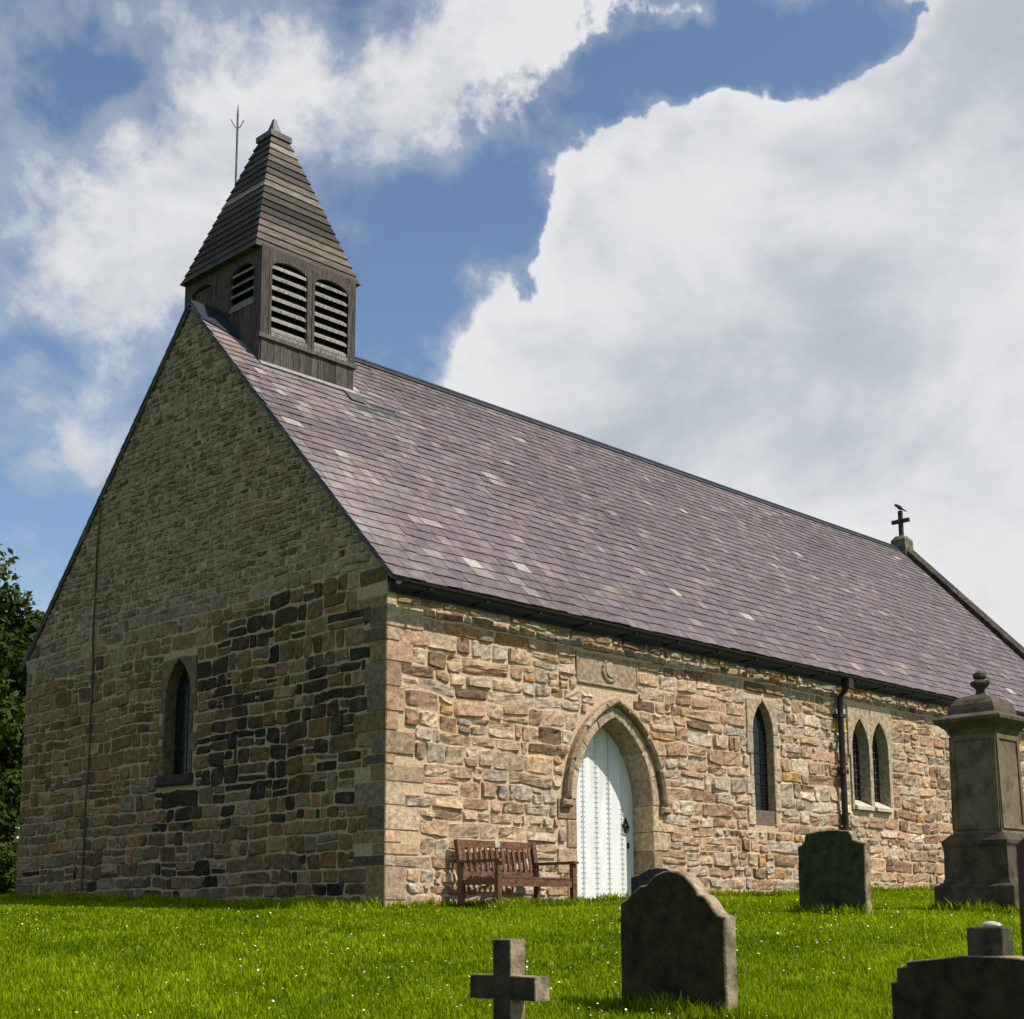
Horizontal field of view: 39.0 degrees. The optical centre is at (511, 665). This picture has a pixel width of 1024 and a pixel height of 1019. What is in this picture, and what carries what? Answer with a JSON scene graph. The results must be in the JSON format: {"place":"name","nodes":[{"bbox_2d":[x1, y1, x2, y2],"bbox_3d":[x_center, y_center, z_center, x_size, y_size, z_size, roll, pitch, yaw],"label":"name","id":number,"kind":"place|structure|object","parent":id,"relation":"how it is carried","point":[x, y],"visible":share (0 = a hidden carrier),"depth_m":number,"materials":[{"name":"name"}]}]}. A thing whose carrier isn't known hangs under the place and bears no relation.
{"place":"outdoors","nodes":[
{"label":"outdoors","id":0,"kind":"place"},
{"bbox_2d":[0,883,1021,1018],"bbox_3d":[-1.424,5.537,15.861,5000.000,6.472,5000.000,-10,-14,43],"label":"ground","id":1,"kind":"structure","parent":0,"point":[268,991],"depth_m":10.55,"materials":[{"name":"green plant"}]},
{"bbox_2d":[0,850,17,894],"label":"shrub","id":2,"kind":"object","parent":1,"relation":"on","point":[8,867],"visible":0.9,"depth_m":29.17,"materials":[{"name":"green plant"}]},
{"bbox_2d":[0,760,22,894],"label":"shrub","id":3,"kind":"object","parent":1,"relation":"on","point":[10,782],"visible":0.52,"depth_m":33.17,"materials":[{"name":"green plant"}]},
{"bbox_2d":[0,544,44,835],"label":"broadleaf tree","id":4,"kind":"object","parent":1,"relation":"on","point":[18,631],"visible":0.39,"depth_m":34.62,"materials":[{"name":"green plant"}]},
{"bbox_2d":[470,939,548,1018],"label":"stone cross","id":5,"kind":"object","parent":1,"relation":"on","point":[508,986],"visible":1,"depth_m":8.00,"materials":[{"name":"grey stone"}]},
{"bbox_2d":[0,894,1020,1018],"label":"daisies","id":6,"kind":"object","parent":1,"relation":"on","point":[471,952],"visible":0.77,"depth_m":11.61,"materials":[{"name":"white plant"}]},
{"bbox_2d":[453,839,578,906],"bbox_3d":[0.056,2.547,17.275,0.770,0.935,1.371,-10,-14,43],"label":"park bench","id":7,"kind":"object","parent":1,"relation":"on","point":[498,878],"visible":0.92,"depth_m":17.29,"materials":[{"name":"brown wood"}]},
{"bbox_2d":[16,107,1023,907],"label":"stone church","id":8,"kind":"structure","parent":1,"relation":"on","point":[328,613],"depth_m":20.51,"materials":[{"name":"brown stone"}]},
{"bbox_2d":[155,655,197,787],"bbox_3d":[-4.461,0.775,19.875,0.922,1.780,0.420,-10,-14,43],"label":"window","id":9,"kind":"structure","parent":8,"relation":"in","point":[179,674],"depth_m":19.95,"materials":[{"name":"stone"}]},
{"bbox_2d":[576,727,633,898],"bbox_3d":[1.120,2.001,19.701,0.142,2.540,1.620,-10,-14,43],"label":"door","id":10,"kind":"structure","parent":8,"relation":"in","point":[605,851],"depth_m":19.80,"materials":[{"name":"white paint"}]},
{"bbox_2d":[557,698,670,896],"bbox_3d":[1.296,1.988,19.528,0.475,3.095,2.322,-10,-14,43],"label":"doorway","id":11,"kind":"structure","parent":8,"relation":"in","point":[643,764],"depth_m":19.98,"materials":[{"name":"stone"}]},
{"bbox_2d":[745,698,781,826],"bbox_3d":[3.735,1.485,22.184,0.330,1.950,0.910,-10,-14,43],"label":"window","id":12,"kind":"structure","parent":8,"relation":"in","point":[761,714],"depth_m":22.21,"materials":[{"name":"stone"}]},
{"bbox_2d":[846,705,893,812],"bbox_3d":[5.978,1.599,24.423,0.320,1.720,1.430,-10,-14,43],"label":"window","id":13,"kind":"structure","parent":8,"relation":"in","point":[869,746],"depth_m":24.39,"materials":[{"name":"stone"}]},
{"bbox_2d":[894,504,906,511],"bbox_3d":[9.455,-3.841,35.252,0.334,0.264,0.088,-10,-14,43],"label":"bird","id":14,"kind":"object","parent":8,"relation":"on","point":[899,507],"visible":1,"depth_m":35.23},
{"bbox_2d":[631,867,673,893],"bbox_3d":[1.417,2.365,13.950,0.651,0.829,0.100,-10,-14,43],"label":"headstone","id":15,"kind":"object","parent":1,"relation":"on","point":[642,878],"visible":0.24,"depth_m":14.06,"materials":[{"name":"grey stone"}]},
{"bbox_2d":[621,870,737,1016],"bbox_3d":[1.030,1.851,9.049,0.837,1.129,0.115,-10,-14,43],"label":"headstone","id":16,"kind":"object","parent":1,"relation":"on","point":[678,933],"visible":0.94,"depth_m":9.00,"materials":[{"name":"grey stone"}]},
{"bbox_2d":[798,830,871,915],"bbox_3d":[3.269,2.282,14.683,0.799,1.224,0.100,-10,-14,43],"label":"headstone","id":17,"kind":"object","parent":1,"relation":"on","point":[834,867],"visible":0.59,"depth_m":14.65,"materials":[{"name":"grey stone"}]},
{"bbox_2d":[891,927,1023,1018],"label":"broken cross tomb","id":18,"kind":"object","parent":1,"relation":"on","point":[983,978],"visible":1,"depth_m":6.39,"materials":[{"name":"grey stone"}]},
{"bbox_2d":[982,921,1001,926],"bbox_3d":[2.129,1.147,6.421,0.085,0.026,0.057,-1,-4,21],"label":"white pebble","id":19,"kind":"object","parent":18,"relation":"on","point":[991,924],"visible":0.99,"depth_m":6.40,"materials":[{"name":"stone"}]},
{"bbox_2d":[933,670,1023,910],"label":"tomb monument","id":20,"kind":"object","parent":1,"relation":"on","point":[981,728],"visible":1,"depth_m":15.59,"materials":[{"name":"stone"}]},
{"bbox_2d":[1016,838,1023,955],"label":"granite headstone","id":21,"kind":"object","parent":1,"relation":"on","point":[1020,856],"visible":1,"depth_m":9.98,"materials":[{"name":"grey stone"}]},
{"bbox_2d":[0,0,1023,894],"label":"sky","id":22,"kind":"structure","parent":0,"point":[769,250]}
]}

